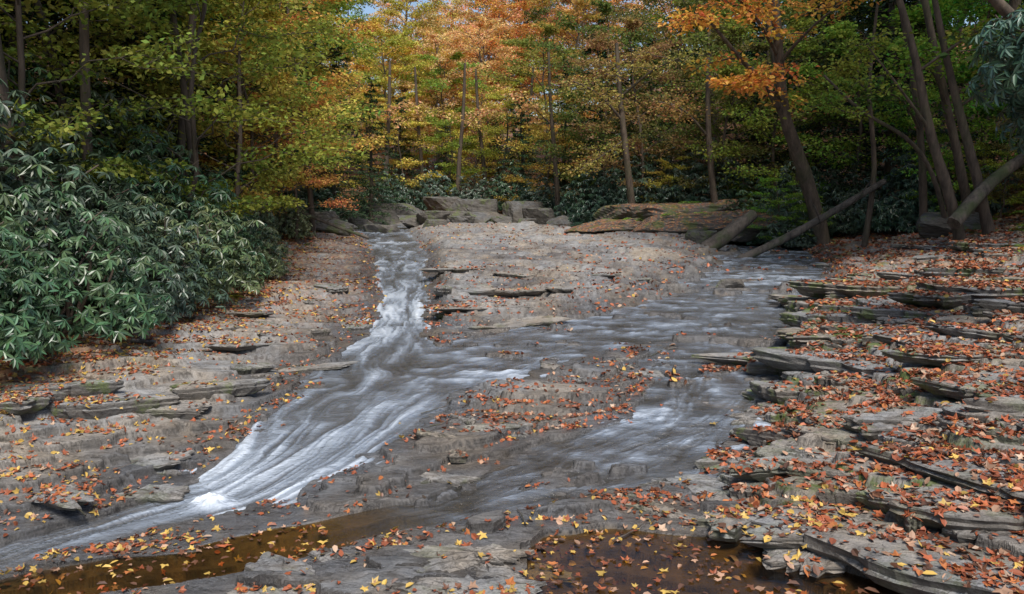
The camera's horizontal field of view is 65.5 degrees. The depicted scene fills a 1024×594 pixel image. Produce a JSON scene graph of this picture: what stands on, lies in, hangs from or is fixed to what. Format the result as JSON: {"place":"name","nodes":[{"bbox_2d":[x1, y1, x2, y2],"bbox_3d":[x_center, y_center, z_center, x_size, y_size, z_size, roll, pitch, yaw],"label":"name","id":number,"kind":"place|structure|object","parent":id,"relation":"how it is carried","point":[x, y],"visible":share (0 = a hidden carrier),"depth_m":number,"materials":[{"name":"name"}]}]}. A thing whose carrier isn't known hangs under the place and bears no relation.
{"place":"outdoors","nodes":[
{"label":"outdoors","id":0,"kind":"place"},
{"bbox_2d":[0,224,829,579],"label":"stream water","id":1,"kind":"structure","parent":0,"point":[238,474],"depth_m":9.32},
{"bbox_2d":[0,24,1023,593],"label":"rocky ground","id":2,"kind":"structure","parent":0,"point":[414,460],"depth_m":8.28,"materials":[{"name":"stone"}]},
{"bbox_2d":[0,79,44,200],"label":"rhododendron bush","id":3,"kind":"object","parent":2,"relation":"on","point":[4,110],"visible":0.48,"depth_m":11.41,"materials":[{"name":"green plant"}]},
{"bbox_2d":[0,153,62,299],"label":"rhododendron bush","id":4,"kind":"object","parent":2,"relation":"on","point":[4,198],"visible":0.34,"depth_m":9.75,"materials":[{"name":"green plant"}]},
{"bbox_2d":[0,210,82,368],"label":"rhododendron bush","id":5,"kind":"object","parent":2,"relation":"on","point":[23,329],"visible":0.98,"depth_m":8.78,"materials":[{"name":"green plant"}]},
{"bbox_2d":[0,0,111,111],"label":"maple sapling","id":6,"kind":"object","parent":2,"relation":"on","point":[8,23],"visible":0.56,"depth_m":14.36,"materials":[{"name":"green plant"}]},
{"bbox_2d":[6,52,123,213],"bbox_3d":[-9.485,-2.886,14.489,4.348,3.948,4.328,-4,8,-28],"label":"rhododendron bush","id":7,"kind":"object","parent":2,"relation":"on","point":[56,158],"visible":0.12,"depth_m":14.70,"materials":[{"name":"green plant"}]},
{"bbox_2d":[0,0,153,148],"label":"hemlock tree","id":8,"kind":"object","parent":2,"relation":"on","point":[51,17],"visible":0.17,"depth_m":19.60,"materials":[{"name":"green plant"}]},
{"bbox_2d":[0,90,169,305],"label":"rhododendron bush","id":9,"kind":"object","parent":2,"relation":"on","point":[41,213],"visible":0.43,"depth_m":11.35,"materials":[{"name":"green plant"}]},
{"bbox_2d":[79,0,92,209],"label":"slender tree","id":10,"kind":"object","parent":2,"relation":"on","point":[84,48],"visible":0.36,"depth_m":15.04,"materials":[{"name":"brown plant"}]},
{"bbox_2d":[0,152,175,347],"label":"rhododendron bush","id":11,"kind":"object","parent":2,"relation":"on","point":[121,305],"visible":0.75,"depth_m":10.16,"materials":[{"name":"green plant"}]},
{"bbox_2d":[4,95,179,272],"bbox_3d":[-7.933,-1.596,13.358,3.906,3.559,3.726,-6,10,-41],"label":"rhododendron bush","id":12,"kind":"object","parent":2,"relation":"on","point":[114,185],"visible":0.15,"depth_m":13.51,"materials":[{"name":"green plant"}]},
{"bbox_2d":[0,0,207,143],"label":"maple sapling","id":13,"kind":"object","parent":2,"relation":"on","point":[40,10],"visible":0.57,"depth_m":18.52,"materials":[{"name":"green plant"}]},
{"bbox_2d":[17,61,201,211],"bbox_3d":[-9.403,-3.356,18.483,4.635,4.152,4.150,4,8,28],"label":"rhododendron bush","id":14,"kind":"object","parent":2,"relation":"on","point":[123,128],"visible":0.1,"depth_m":18.21,"materials":[{"name":"green plant"}]},
{"bbox_2d":[0,0,234,184],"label":"maple sapling","id":15,"kind":"object","parent":2,"relation":"on","point":[52,127],"visible":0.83,"depth_m":13.69,"materials":[{"name":"green plant"}]},
{"bbox_2d":[1,0,264,120],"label":"maple sapling","id":16,"kind":"object","parent":2,"relation":"on","point":[101,91],"visible":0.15,"depth_m":20.98,"materials":[{"name":"green plant"}]},
{"bbox_2d":[42,0,244,185],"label":"hemlock tree","id":17,"kind":"object","parent":2,"relation":"on","point":[148,121],"visible":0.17,"depth_m":21.27,"materials":[{"name":"green plant"}]},
{"bbox_2d":[62,184,240,327],"bbox_3d":[-6.191,-0.579,12.677,2.760,2.407,2.839,2,7,12],"label":"rhododendron bush","id":18,"kind":"object","parent":2,"relation":"on","point":[171,308],"visible":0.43,"depth_m":12.62,"materials":[{"name":"green plant"}]},
{"bbox_2d":[62,106,242,253],"bbox_3d":[-7.667,-2.068,16.261,3.738,3.461,3.834,-5,9,-33],"label":"rhododendron bush","id":19,"kind":"object","parent":2,"relation":"on","point":[158,186],"visible":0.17,"depth_m":15.93,"materials":[{"name":"green plant"}]},
{"bbox_2d":[8,0,319,210],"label":"maple sapling","id":20,"kind":"object","parent":2,"relation":"on","point":[94,52],"visible":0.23,"depth_m":21.96,"materials":[{"name":"green plant"}]},
{"bbox_2d":[3,0,375,219],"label":"maple sapling","id":21,"kind":"object","parent":2,"relation":"on","point":[146,23],"visible":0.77,"depth_m":16.68,"materials":[{"name":"green plant"}]},
{"bbox_2d":[126,173,269,303],"bbox_3d":[-6.064,-0.944,14.624,3.030,2.613,3.126,5,9,36],"label":"rhododendron bush","id":22,"kind":"object","parent":2,"relation":"on","point":[243,280],"visible":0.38,"depth_m":14.34,"materials":[{"name":"green plant"}]},
{"bbox_2d":[171,175,270,282],"bbox_3d":[-6.132,-1.239,16.496,2.219,2.561,2.900,2,8,3],"label":"rhododendron bush","id":23,"kind":"object","parent":2,"relation":"on","point":[267,269],"visible":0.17,"depth_m":16.27,"materials":[{"name":"green plant"}]},
{"bbox_2d":[60,0,391,192],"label":"maple sapling","id":24,"kind":"object","parent":2,"relation":"on","point":[301,83],"visible":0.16,"depth_m":28.19,"materials":[{"name":"green plant"}]},
{"bbox_2d":[98,0,370,213],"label":"maple sapling","id":25,"kind":"object","parent":2,"relation":"on","point":[268,171],"visible":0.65,"depth_m":22.05,"materials":[{"name":"green plant"}]},
{"bbox_2d":[223,210,293,277],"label":"rhododendron bush","id":26,"kind":"object","parent":2,"relation":"on","point":[276,266],"visible":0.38,"depth_m":18.16,"materials":[{"name":"green plant"}]},
{"bbox_2d":[152,0,377,227],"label":"maple sapling","id":27,"kind":"object","parent":2,"relation":"on","point":[280,92],"visible":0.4,"depth_m":24.64,"materials":[{"name":"green plant"}]},
{"bbox_2d":[253,186,315,238],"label":"rhododendron bush","id":28,"kind":"object","parent":2,"relation":"on","point":[287,228],"visible":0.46,"depth_m":28.45,"materials":[{"name":"green plant"}]},
{"bbox_2d":[216,84,360,244],"bbox_3d":[-7.793,-4.641,28.046,5.270,6.125,5.011,-4,9,-43],"label":"maple sapling","id":29,"kind":"object","parent":2,"relation":"on","point":[330,204],"visible":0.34,"depth_m":28.30,"materials":[{"name":"orange plant"}]},
{"bbox_2d":[198,0,382,195],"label":"maple sapling","id":30,"kind":"object","parent":2,"relation":"on","point":[323,82],"visible":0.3,"depth_m":29.49,"materials":[{"name":"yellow plant"}]},
{"bbox_2d":[204,0,393,222],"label":"maple sapling","id":31,"kind":"object","parent":2,"relation":"on","point":[363,139],"visible":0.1,"depth_m":33.19,"materials":[{"name":"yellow plant"}]},
{"bbox_2d":[217,0,417,177],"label":"maple sapling","id":32,"kind":"object","parent":2,"relation":"on","point":[344,5],"visible":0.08,"depth_m":41.81,"materials":[{"name":"yellow plant"}]},
{"bbox_2d":[304,44,388,224],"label":"hemlock tree","id":33,"kind":"object","parent":2,"relation":"on","point":[334,54],"visible":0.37,"depth_m":40.53,"materials":[{"name":"green plant"}]},
{"bbox_2d":[322,13,412,184],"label":"maple tree","id":34,"kind":"object","parent":2,"relation":"on","point":[375,26],"visible":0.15,"depth_m":75.88,"materials":[{"name":"yellow plant"}]},
{"bbox_2d":[337,77,416,222],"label":"hemlock tree","id":35,"kind":"object","parent":2,"relation":"on","point":[370,161],"visible":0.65,"depth_m":49.44,"materials":[{"name":"green plant"}]},
{"bbox_2d":[339,28,441,184],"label":"maple tree","id":36,"kind":"object","parent":2,"relation":"on","point":[384,72],"visible":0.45,"depth_m":66.16,"materials":[{"name":"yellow plant"}]},
{"bbox_2d":[347,96,453,201],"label":"maple sapling","id":37,"kind":"object","parent":2,"relation":"on","point":[408,133],"visible":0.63,"depth_m":60.30,"materials":[{"name":"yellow plant"}]},
{"bbox_2d":[355,0,468,173],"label":"maple tree","id":38,"kind":"object","parent":2,"relation":"on","point":[400,5],"visible":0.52,"depth_m":79.15,"materials":[{"name":"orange plant"}]},
{"bbox_2d":[398,158,459,210],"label":"rhododendron bush","id":39,"kind":"object","parent":2,"relation":"on","point":[419,203],"visible":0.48,"depth_m":58.69,"materials":[{"name":"green plant"}]},
{"bbox_2d":[385,28,499,187],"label":"maple tree","id":40,"kind":"object","parent":2,"relation":"on","point":[445,53],"visible":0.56,"depth_m":70.97,"materials":[{"name":"orange plant"}]},
{"bbox_2d":[391,50,493,192],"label":"maple sapling","id":41,"kind":"object","parent":2,"relation":"on","point":[457,80],"visible":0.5,"depth_m":69.58,"materials":[{"name":"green plant"}]},
{"bbox_2d":[382,32,503,184],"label":"maple sapling","id":42,"kind":"object","parent":2,"relation":"on","point":[395,67],"visible":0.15,"depth_m":76.33,"materials":[{"name":"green plant"}]},
{"bbox_2d":[402,106,499,195],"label":"maple sapling","id":43,"kind":"object","parent":2,"relation":"on","point":[451,168],"visible":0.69,"depth_m":62.24,"materials":[{"name":"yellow plant"}]},
{"bbox_2d":[407,0,515,169],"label":"maple tree","id":44,"kind":"object","parent":2,"relation":"on","point":[441,23],"visible":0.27,"depth_m":81.76,"materials":[{"name":"orange plant"}]},
{"bbox_2d":[426,15,518,187],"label":"maple tree","id":45,"kind":"object","parent":2,"relation":"on","point":[478,41],"visible":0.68,"depth_m":71.94,"materials":[{"name":"orange plant"}]},
{"bbox_2d":[424,87,526,188],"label":"maple sapling","id":46,"kind":"object","parent":2,"relation":"on","point":[471,91],"visible":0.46,"depth_m":68.31,"materials":[{"name":"yellow plant"}]},
{"bbox_2d":[452,63,505,193],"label":"slender tree","id":47,"kind":"object","parent":2,"relation":"on","point":[462,128],"visible":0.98,"depth_m":59.59,"materials":[{"name":"brown plant"}]},
{"bbox_2d":[421,25,545,180],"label":"maple sapling","id":48,"kind":"object","parent":2,"relation":"on","point":[493,43],"visible":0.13,"depth_m":77.99,"materials":[{"name":"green plant"}]},
{"bbox_2d":[434,0,558,176],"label":"maple tree","id":49,"kind":"object","parent":2,"relation":"on","point":[518,6],"visible":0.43,"depth_m":80.64,"materials":[{"name":"orange plant"}]},
{"bbox_2d":[462,77,555,186],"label":"maple sapling","id":50,"kind":"object","parent":2,"relation":"on","point":[493,95],"visible":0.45,"depth_m":64.30,"materials":[{"name":"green plant"}]},
{"bbox_2d":[0,235,1023,593],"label":"rock slabs","id":51,"kind":"object","parent":2,"relation":"on","point":[838,559],"visible":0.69,"depth_m":7.35,"materials":[{"name":"stone"}]},
{"bbox_2d":[0,116,1023,593],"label":"fallen leaves","id":52,"kind":"object","parent":2,"relation":"on","point":[826,520],"depth_m":7.66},
{"bbox_2d":[488,93,551,210],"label":"hemlock tree","id":53,"kind":"object","parent":2,"relation":"on","point":[522,155],"visible":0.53,"depth_m":56.62,"materials":[{"name":"green plant"}]},
{"bbox_2d":[500,42,559,210],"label":"slender tree","id":54,"kind":"object","parent":2,"relation":"on","point":[534,107],"visible":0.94,"depth_m":48.80,"materials":[{"name":"brown plant"}]},
{"bbox_2d":[487,97,597,201],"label":"maple sapling","id":55,"kind":"object","parent":2,"relation":"on","point":[535,126],"visible":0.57,"depth_m":52.26,"materials":[{"name":"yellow plant"}]},
{"bbox_2d":[467,22,627,184],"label":"maple sapling","id":56,"kind":"object","parent":2,"relation":"on","point":[521,43],"visible":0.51,"depth_m":59.01,"materials":[{"name":"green plant"}]},
{"bbox_2d":[525,55,595,201],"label":"hemlock tree","id":57,"kind":"object","parent":2,"relation":"on","point":[561,126],"visible":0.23,"depth_m":54.62,"materials":[{"name":"green plant"}]},
{"bbox_2d":[507,0,646,161],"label":"maple tree","id":58,"kind":"object","parent":2,"relation":"on","point":[577,7],"visible":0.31,"depth_m":75.16,"materials":[{"name":"orange plant"}]},
{"bbox_2d":[539,18,639,206],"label":"hemlock tree","id":59,"kind":"object","parent":2,"relation":"on","point":[598,52],"visible":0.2,"depth_m":51.82,"materials":[{"name":"green plant"}]},
{"bbox_2d":[554,155,638,226],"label":"rhododendron bush","id":60,"kind":"object","parent":2,"relation":"on","point":[577,216],"visible":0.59,"depth_m":42.97,"materials":[{"name":"green plant"}]},
{"bbox_2d":[564,218,640,233],"bbox_3d":[4.706,-3.024,36.491,4.118,1.235,3.039,-6,9,-39],"label":"rock outcrop","id":61,"kind":"object","parent":2,"relation":"on","point":[603,226],"visible":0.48,"depth_m":35.29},
{"bbox_2d":[554,133,659,219],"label":"rhododendron bush","id":62,"kind":"object","parent":2,"relation":"on","point":[612,189],"visible":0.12,"depth_m":43.79,"materials":[{"name":"green plant"}]},
{"bbox_2d":[524,0,704,187],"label":"maple sapling","id":63,"kind":"object","parent":2,"relation":"on","point":[605,7],"visible":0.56,"depth_m":45.20,"materials":[{"name":"green plant"}]},
{"bbox_2d":[544,43,721,203],"bbox_3d":[5.474,-7.511,37.258,7.903,8.730,4.802,1,7,6],"label":"slender tree","id":64,"kind":"object","parent":2,"relation":"on","point":[626,158],"visible":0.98,"depth_m":37.42,"materials":[{"name":"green plant"}]},
{"bbox_2d":[554,15,718,189],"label":"maple sapling","id":65,"kind":"object","parent":2,"relation":"on","point":[633,25],"visible":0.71,"depth_m":40.93,"materials":[{"name":"green plant"}]},
{"bbox_2d":[601,152,688,207],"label":"rhododendron bush","id":66,"kind":"object","parent":2,"relation":"on","point":[643,192],"visible":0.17,"depth_m":39.85,"materials":[{"name":"green plant"}]},
{"bbox_2d":[584,50,747,195],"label":"maple sapling","id":67,"kind":"object","parent":2,"relation":"on","point":[631,124],"visible":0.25,"depth_m":44.45,"materials":[{"name":"green plant"}]},
{"bbox_2d":[584,0,756,160],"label":"maple tree","id":68,"kind":"object","parent":2,"relation":"on","point":[647,23],"visible":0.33,"depth_m":63.77,"materials":[{"name":"orange plant"}]},
{"bbox_2d":[593,199,754,220],"bbox_3d":[7.490,-3.538,36.971,7.136,2.024,4.130,0,7,0],"label":"rock outcrop","id":69,"kind":"object","parent":2,"relation":"on","point":[643,211],"visible":0.35,"depth_m":35.50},
{"bbox_2d":[633,212,719,233],"bbox_3d":[7.792,-2.982,34.817,6.247,1.584,3.290,3,8,20],"label":"rock outcrop","id":70,"kind":"object","parent":2,"relation":"on","point":[679,223],"visible":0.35,"depth_m":33.91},
{"bbox_2d":[636,55,729,202],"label":"slender tree","id":71,"kind":"object","parent":2,"relation":"on","point":[710,164],"visible":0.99,"depth_m":35.13,"materials":[{"name":"green plant"}]},
{"bbox_2d":[635,123,753,203],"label":"rhododendron bush","id":72,"kind":"object","parent":2,"relation":"on","point":[674,194],"visible":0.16,"depth_m":38.22,"materials":[{"name":"green plant"}]},
{"bbox_2d":[656,150,752,202],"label":"rhododendron bush","id":73,"kind":"object","parent":2,"relation":"on","point":[691,194],"visible":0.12,"depth_m":37.72,"materials":[{"name":"green plant"}]},
{"bbox_2d":[613,23,817,200],"bbox_3d":[9.989,-7.509,38.119,10.394,9.648,9.428,-3,7,-21],"label":"maple sapling","id":74,"kind":"object","parent":2,"relation":"on","point":[755,48],"visible":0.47,"depth_m":37.16,"materials":[{"name":"green plant"}]},
{"bbox_2d":[700,210,757,249],"bbox_3d":[8.303,-2.439,30.371,2.374,1.763,0.595,-2,8,-15],"label":"mossy log","id":75,"kind":"object","parent":2,"relation":"on","point":[727,234],"visible":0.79,"depth_m":30.19,"materials":[{"name":"wood"}]},
{"bbox_2d":[706,41,785,202],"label":"hemlock tree","id":76,"kind":"object","parent":2,"relation":"on","point":[746,161],"visible":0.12,"depth_m":40.18,"materials":[{"name":"green plant"}]},
{"bbox_2d":[712,210,790,241],"bbox_3d":[9.835,-3.057,34.018,4.228,1.348,2.439,5,9,32],"label":"rock outcrop","id":77,"kind":"object","parent":2,"relation":"on","point":[723,220],"visible":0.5,"depth_m":33.13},
{"bbox_2d":[652,0,868,195],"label":"maple sapling","id":78,"kind":"object","parent":2,"relation":"on","point":[694,41],"visible":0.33,"depth_m":38.62,"materials":[{"name":"green plant"}]},
{"bbox_2d":[651,0,882,245],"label":"leaning maple tree","id":79,"kind":"object","parent":2,"relation":"on","point":[751,82],"visible":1,"depth_m":27.89,"materials":[{"name":"orange plant"}]},
{"bbox_2d":[677,11,877,207],"bbox_3d":[11.875,-7.234,36.134,9.521,10.525,10.319,-5,11,-36],"label":"maple sapling","id":80,"kind":"object","parent":2,"relation":"on","point":[803,25],"visible":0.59,"depth_m":34.81,"materials":[{"name":"green plant"}]},
{"bbox_2d":[746,176,809,246],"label":"maple sapling","id":81,"kind":"object","parent":2,"relation":"on","point":[770,179],"visible":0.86,"depth_m":31.93,"materials":[{"name":"green plant"}]},
{"bbox_2d":[725,135,833,213],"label":"rhododendron bush","id":82,"kind":"object","parent":2,"relation":"on","point":[761,190],"visible":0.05,"depth_m":36.56,"materials":[{"name":"green plant"}]},
{"bbox_2d":[748,146,851,247],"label":"rhododendron bush","id":83,"kind":"object","parent":2,"relation":"on","point":[784,227],"visible":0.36,"depth_m":32.70,"materials":[{"name":"green plant"}]},
{"bbox_2d":[736,175,886,257],"bbox_3d":[10.495,-2.666,27.785,5.320,3.144,1.011,0,7,0],"label":"fallen log","id":84,"kind":"object","parent":2,"relation":"on","point":[789,235],"visible":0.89,"depth_m":27.89,"materials":[{"name":"wood"}]},
{"bbox_2d":[753,0,883,216],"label":"hemlock tree","id":85,"kind":"object","parent":2,"relation":"on","point":[798,130],"visible":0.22,"depth_m":38.66,"materials":[{"name":"green plant"}]},
{"bbox_2d":[812,2,878,245],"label":"slender tree","id":86,"kind":"object","parent":2,"relation":"on","point":[849,72],"visible":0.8,"depth_m":27.83,"materials":[{"name":"green plant"}]},
{"bbox_2d":[796,152,903,236],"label":"rhododendron bush","id":87,"kind":"object","parent":2,"relation":"on","point":[847,225],"visible":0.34,"depth_m":32.02,"materials":[{"name":"green plant"}]},
{"bbox_2d":[758,9,968,231],"bbox_3d":[14.604,-7.128,33.335,9.041,9.648,9.734,-9,11,-36],"label":"maple sapling","id":88,"kind":"object","parent":2,"relation":"on","point":[843,28],"visible":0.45,"depth_m":33.08,"materials":[{"name":"green plant"}]},
{"bbox_2d":[782,74,946,217],"bbox_3d":[11.332,-4.398,25.415,5.786,5.352,2.152,-3,8,-24],"label":"leaning birch tree","id":89,"kind":"object","parent":2,"relation":"on","point":[821,101],"visible":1,"depth_m":25.22,"materials":[{"name":"brown plant"}]},
{"bbox_2d":[791,0,972,184],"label":"hemlock tree","id":90,"kind":"object","parent":2,"relation":"on","point":[864,29],"visible":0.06,"depth_m":45.73,"materials":[{"name":"green plant"}]},
{"bbox_2d":[841,14,947,235],"bbox_3d":[12.466,-6.162,25.431,3.375,9.436,2.760,0,7,0],"label":"leaning birch tree","id":91,"kind":"object","parent":2,"relation":"on","point":[923,200],"visible":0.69,"depth_m":26.23,"materials":[{"name":"brown plant"}]},
{"bbox_2d":[811,0,997,205],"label":"hemlock tree","id":92,"kind":"object","parent":2,"relation":"on","point":[892,149],"visible":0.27,"depth_m":35.09,"materials":[{"name":"green plant"}]},
{"bbox_2d":[853,154,960,234],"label":"rhododendron bush","id":93,"kind":"object","parent":2,"relation":"on","point":[904,224],"visible":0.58,"depth_m":29.25,"materials":[{"name":"green plant"}]},
{"bbox_2d":[860,0,981,213],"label":"leaning birch tree","id":94,"kind":"object","parent":2,"relation":"on","point":[938,75],"visible":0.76,"depth_m":25.08,"materials":[{"name":"plant"}]},
{"bbox_2d":[829,0,1023,239],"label":"leaning birch tree","id":95,"kind":"object","parent":2,"relation":"on","point":[942,172],"visible":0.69,"depth_m":23.23,"materials":[{"name":"plant"}]},
{"bbox_2d":[854,112,1018,221],"bbox_3d":[16.437,-4.717,30.518,5.563,5.117,4.598,6,9,39],"label":"rhododendron bush","id":96,"kind":"object","parent":2,"relation":"on","point":[992,205],"visible":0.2,"depth_m":30.09,"materials":[{"name":"green plant"}]},
{"bbox_2d":[849,0,1023,168],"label":"maple sapling","id":97,"kind":"object","parent":2,"relation":"on","point":[903,124],"visible":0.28,"depth_m":32.68,"materials":[{"name":"green plant"}]},
{"bbox_2d":[854,0,1019,211],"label":"maple sapling","id":98,"kind":"object","parent":2,"relation":"on","point":[924,40],"visible":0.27,"depth_m":28.15,"materials":[{"name":"green plant"}]},
{"bbox_2d":[867,86,1016,211],"bbox_3d":[15.270,-4.750,28.389,5.164,5.203,4.966,2,8,18],"label":"maple sapling","id":99,"kind":"object","parent":2,"relation":"on","point":[935,121],"visible":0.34,"depth_m":27.95,"materials":[{"name":"green plant"}]},
{"bbox_2d":[916,212,980,237],"bbox_3d":[14.562,-2.228,26.251,2.176,1.166,1.915,5,9,36],"label":"boulder","id":100,"kind":"object","parent":2,"relation":"on","point":[931,224],"visible":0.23,"depth_m":25.86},
{"bbox_2d":[919,0,1022,121],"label":"maple sapling","id":101,"kind":"object","parent":2,"relation":"on","point":[994,106],"visible":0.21,"depth_m":26.47,"materials":[{"name":"green plant"}]},
{"bbox_2d":[932,0,1011,234],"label":"leaning birch tree","id":102,"kind":"object","parent":2,"relation":"on","point":[986,219],"visible":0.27,"depth_m":23.46,"materials":[{"name":"plant"}]},
{"bbox_2d":[947,154,1023,228],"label":"fallen log","id":103,"kind":"object","parent":2,"relation":"on","point":[970,203],"visible":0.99,"depth_m":23.20,"materials":[{"name":"brown wood"}]},
{"bbox_2d":[963,123,1023,217],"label":"maple sapling","id":104,"kind":"object","parent":2,"relation":"on","point":[1007,187],"visible":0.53,"depth_m":26.84,"materials":[{"name":"green plant"}]},
{"bbox_2d":[966,3,1023,154],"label":"rhododendron tree","id":105,"kind":"object","parent":2,"relation":"on","point":[1010,93],"visible":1,"depth_m":9.99,"materials":[{"name":"green plant"}]},
{"bbox_2d":[49,0,986,115],"label":"sky","id":106,"kind":"structure","parent":0,"point":[368,9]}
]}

